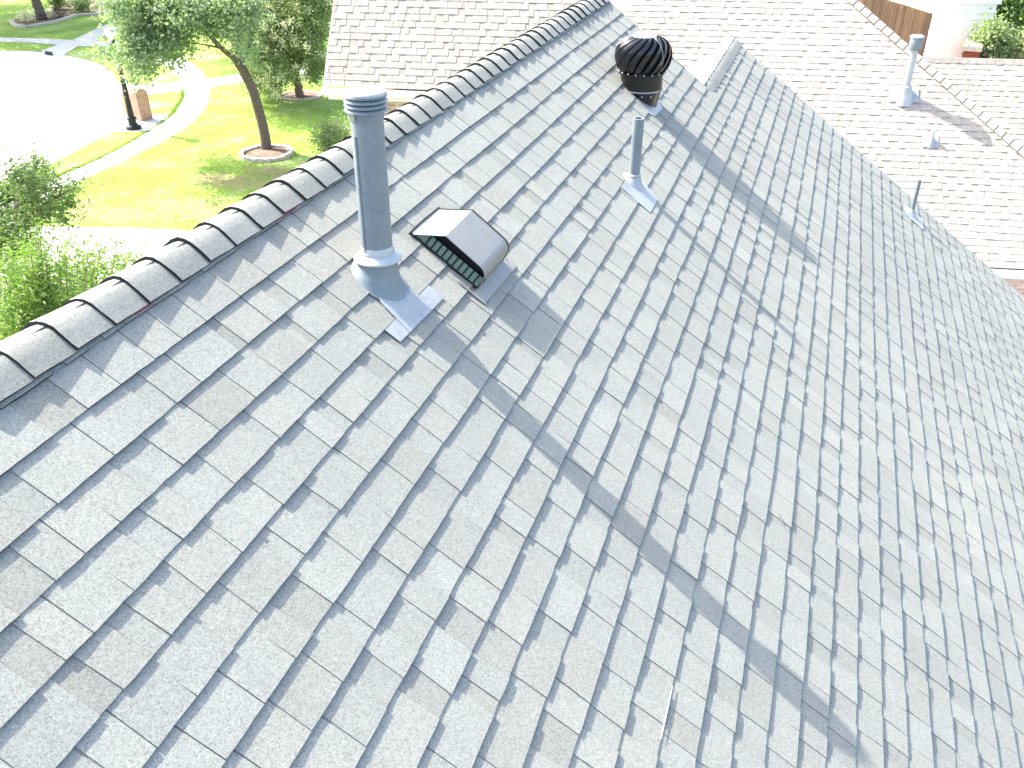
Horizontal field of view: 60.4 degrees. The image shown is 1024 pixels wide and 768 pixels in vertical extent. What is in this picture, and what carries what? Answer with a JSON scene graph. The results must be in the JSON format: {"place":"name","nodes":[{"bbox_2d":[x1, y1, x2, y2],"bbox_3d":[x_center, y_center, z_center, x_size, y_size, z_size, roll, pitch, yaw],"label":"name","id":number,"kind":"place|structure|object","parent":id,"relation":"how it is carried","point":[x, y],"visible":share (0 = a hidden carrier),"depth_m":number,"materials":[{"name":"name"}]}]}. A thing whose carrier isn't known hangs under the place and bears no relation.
{"place":"outdoors","nodes":[
{"label":"outdoors","id":0,"kind":"place"},
{"bbox_2d":[0,51,123,184],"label":"street","id":1,"kind":"structure","parent":0,"point":[60,103],"depth_m":38.25,"materials":[{"name":"grey asphalt"}]},
{"bbox_2d":[0,38,145,47],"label":"sidewalk","id":2,"kind":"structure","parent":0,"point":[45,41],"depth_m":50.10,"materials":[{"name":"concrete"}]},
{"bbox_2d":[42,23,120,55],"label":"driveway","id":3,"kind":"structure","parent":0,"point":[61,49],"depth_m":49.77,"materials":[{"name":"concrete"}]},
{"bbox_2d":[1,227,187,289],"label":"driveway","id":4,"kind":"structure","parent":0,"point":[156,239],"depth_m":25.43,"materials":[{"name":"concrete"}]},
{"bbox_2d":[37,56,209,198],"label":"sidewalk","id":5,"kind":"structure","parent":0,"point":[191,108],"depth_m":35.50,"materials":[{"name":"concrete"}]},
{"bbox_2d":[119,114,171,131],"bbox_3d":[-14.934,-10.751,35.942,2.077,0.001,3.156,-12,34,-18],"label":"concrete pad","id":6,"kind":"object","parent":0,"point":[147,124],"depth_m":35.63,"materials":[{"name":"concrete"}]},
{"bbox_2d":[105,27,141,130],"bbox_3d":[-15.063,-11.784,34.005,0.620,3.835,0.620,10,33,16],"label":"street lamp","id":7,"kind":"object","parent":6,"relation":"on","point":[133,124],"visible":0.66,"depth_m":34.40,"materials":[{"name":"black metal"}]},
{"bbox_2d":[121,85,152,121],"bbox_3d":[-15.354,-11.491,35.951,0.950,1.281,0.550,18,36,27],"label":"brick mailbox","id":8,"kind":"object","parent":6,"relation":"on","point":[140,104],"visible":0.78,"depth_m":35.71,"materials":[{"name":"brown brick"}]},
{"bbox_2d":[116,80,185,94],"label":"driveway","id":9,"kind":"structure","parent":0,"point":[166,87],"depth_m":40.74,"materials":[{"name":"concrete"}]},
{"bbox_2d":[0,0,350,307],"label":"lawn","id":10,"kind":"structure","parent":0,"point":[208,64],"depth_m":33.01,"materials":[{"name":"green plant"}]},
{"bbox_2d":[0,141,95,277],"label":"oak sapling","id":11,"kind":"object","parent":10,"relation":"on","point":[15,191],"visible":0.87,"depth_m":11.98,"materials":[{"name":"green plant"}]},
{"bbox_2d":[14,0,111,27],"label":"flower bed","id":12,"kind":"object","parent":10,"relation":"on","point":[17,21],"visible":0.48,"depth_m":57.64,"materials":[{"name":"brown plant"}]},
{"bbox_2d":[9,7,35,21],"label":"bush","id":13,"kind":"object","parent":12,"relation":"on","point":[25,17],"visible":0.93,"depth_m":55.39,"materials":[{"name":"green plant"}]},
{"bbox_2d":[31,0,47,19],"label":"street tree","id":14,"kind":"object","parent":12,"relation":"on","point":[39,9],"visible":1,"depth_m":55.73,"materials":[{"name":"grey plant"}]},
{"bbox_2d":[45,8,54,17],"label":"bush","id":15,"kind":"object","parent":12,"relation":"on","point":[49,15],"visible":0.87,"depth_m":56.50,"materials":[{"name":"green plant"}]},
{"bbox_2d":[43,0,67,10],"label":"bush","id":16,"kind":"object","parent":12,"relation":"on","point":[56,2],"visible":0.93,"depth_m":58.94,"materials":[{"name":"green plant"}]},
{"bbox_2d":[50,4,68,18],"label":"bush","id":17,"kind":"object","parent":12,"relation":"on","point":[59,15],"visible":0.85,"depth_m":56.49,"materials":[{"name":"green plant"}]},
{"bbox_2d":[9,10,115,27],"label":"bed edging","id":18,"kind":"object","parent":12,"relation":"on","point":[12,23],"visible":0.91,"depth_m":55.07,"materials":[{"name":"beige stone"}]},
{"bbox_2d":[62,0,93,13],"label":"bush","id":19,"kind":"object","parent":12,"relation":"on","point":[82,6],"visible":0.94,"depth_m":57.88,"materials":[{"name":"green plant"}]},
{"bbox_2d":[0,197,157,340],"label":"tall shrub","id":20,"kind":"object","parent":10,"relation":"on","point":[33,294],"visible":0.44,"depth_m":8.29,"materials":[{"name":"green plant"}]},
{"bbox_2d":[51,89,185,177],"bbox_3d":[-15.052,-9.657,34.125,1.536,0.098,14.637,3,32,5],"label":"grass edge","id":21,"kind":"object","parent":10,"relation":"on","point":[177,105],"depth_m":34.33,"materials":[{"name":"green plant"}]},
{"bbox_2d":[83,0,279,149],"bbox_3d":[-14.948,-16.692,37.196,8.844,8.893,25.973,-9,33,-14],"label":"lawn tree","id":22,"kind":"object","parent":10,"relation":"on","point":[163,27],"visible":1,"depth_m":28.40,"materials":[{"name":"green plant"}]},
{"bbox_2d":[239,144,293,162],"bbox_3d":[-8.944,-8.424,32.053,1.950,0.154,1.855,10,33,16],"label":"ring","id":23,"kind":"object","parent":10,"relation":"on","point":[274,153],"visible":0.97,"depth_m":31.93,"materials":[{"name":"beige stone"}]},
{"bbox_2d":[230,0,333,104],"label":"crepe myrtle","id":24,"kind":"object","parent":10,"relation":"on","point":[300,33],"visible":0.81,"depth_m":35.95,"materials":[{"name":"green plant"}]},
{"bbox_2d":[278,90,322,100],"bbox_3d":[-9.475,-12.895,39.279,1.974,0.100,1.650,10,33,16],"label":"ring","id":25,"kind":"object","parent":10,"relation":"on","point":[308,95],"visible":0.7,"depth_m":39.05,"materials":[{"name":"beige stone"}]},
{"bbox_2d":[302,109,350,154],"bbox_3d":[-6.197,-8.499,30.548,2.136,2.107,2.297,-5,32,-7],"label":"bush","id":26,"kind":"object","parent":10,"relation":"on","point":[330,136],"visible":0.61,"depth_m":30.27,"materials":[{"name":"green plant"}]},
{"bbox_2d":[207,66,306,87],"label":"path","id":27,"kind":"structure","parent":0,"point":[221,81],"depth_m":41.87,"materials":[{"name":"concrete"}]},
{"bbox_2d":[0,0,1023,767],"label":"grey roof house","id":28,"kind":"structure","parent":0,"point":[274,492],"depth_m":3.41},
{"bbox_2d":[343,85,442,341],"bbox_3d":[-0.495,-0.654,3.308,0.302,0.879,0.414,10,33,16],"label":"flue pipe","id":29,"kind":"object","parent":28,"relation":"on","point":[374,265],"visible":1,"depth_m":3.33,"materials":[{"name":"grey metal"}]},
{"bbox_2d":[408,207,516,304],"bbox_3d":[-0.220,-0.598,3.955,0.372,0.275,0.438,10,33,16],"label":"box vent","id":30,"kind":"object","parent":28,"relation":"on","point":[470,246],"visible":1,"depth_m":3.86,"materials":[{"name":"grey metal"}]},
{"bbox_2d":[621,116,657,211],"bbox_3d":[0.792,-1.376,5.450,0.240,0.514,0.330,10,33,16],"label":"vent pipe","id":31,"kind":"object","parent":28,"relation":"on","point":[635,187],"visible":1,"depth_m":5.47,"materials":[{"name":"grey metal"}]},
{"bbox_2d":[613,32,673,115],"bbox_3d":[0.967,-2.332,6.594,0.432,0.551,0.519,10,33,16],"label":"turbine vent","id":32,"kind":"object","parent":28,"relation":"on","point":[643,61],"visible":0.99,"depth_m":6.49,"materials":[{"name":"black metal"}]},
{"bbox_2d":[661,686,672,737],"bbox_3d":[0.522,1.103,2.960,0.004,0.004,0.221,10,33,16],"label":"plastic strip","id":33,"kind":"object","parent":28,"relation":"on","point":[666,712],"visible":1,"depth_m":2.96,"materials":[{"name":"white paint"}]},
{"bbox_2d":[904,179,923,229],"bbox_3d":[4.269,-1.914,9.272,0.230,0.469,0.340,10,33,16],"label":"vent pipe","id":34,"kind":"object","parent":28,"relation":"on","point":[911,214],"visible":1,"depth_m":9.29,"materials":[{"name":"grey metal"}]},
{"bbox_2d":[890,0,935,13],"bbox_3d":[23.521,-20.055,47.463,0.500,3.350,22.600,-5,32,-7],"label":"brick house","id":35,"kind":"structure","parent":0,"point":[926,6],"depth_m":49.96,"materials":[{"name":"white paint"}]},
{"label":"ground","id":36,"kind":"structure","parent":0,"visible":0},
{"bbox_2d":[321,0,1023,296],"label":"tan roof house","id":37,"kind":"structure","parent":36,"relation":"on","point":[839,66],"depth_m":17.67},
{"bbox_2d":[889,34,924,106],"bbox_3d":[7.941,-6.270,17.566,0.609,1.330,0.420,10,33,16],"label":"flue pipe","id":38,"kind":"object","parent":37,"relation":"on","point":[905,94],"visible":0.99,"depth_m":17.65,"materials":[{"name":"metal"}]},
{"bbox_2d":[922,131,938,147],"bbox_3d":[8.338,-4.883,17.506,0.320,0.310,0.239,4,32,8],"label":"vent pipe","id":39,"kind":"object","parent":37,"relation":"on","point":[931,141],"visible":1,"depth_m":17.49,"materials":[{"name":"grey metal"}]},
{"bbox_2d":[858,0,932,56],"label":"wood fence","id":40,"kind":"object","parent":36,"relation":"on","point":[903,22],"visible":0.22,"depth_m":46.05,"materials":[{"name":"brown wood"}]},
{"bbox_2d":[962,37,982,57],"bbox_3d":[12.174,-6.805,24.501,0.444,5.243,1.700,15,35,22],"label":"red shed","id":41,"kind":"structure","parent":36,"relation":"on","point":[969,52],"depth_m":22.62,"materials":[{"name":"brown wood"}]},
{"bbox_2d":[954,5,1023,58],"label":"yard tree","id":42,"kind":"object","parent":36,"relation":"on","point":[997,38],"visible":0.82,"depth_m":22.55,"materials":[{"name":"green plant"}]},
{"bbox_2d":[994,0,1023,38],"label":"yard tree","id":43,"kind":"object","parent":36,"relation":"on","point":[1015,10],"visible":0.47,"depth_m":23.80,"materials":[{"name":"green plant"}]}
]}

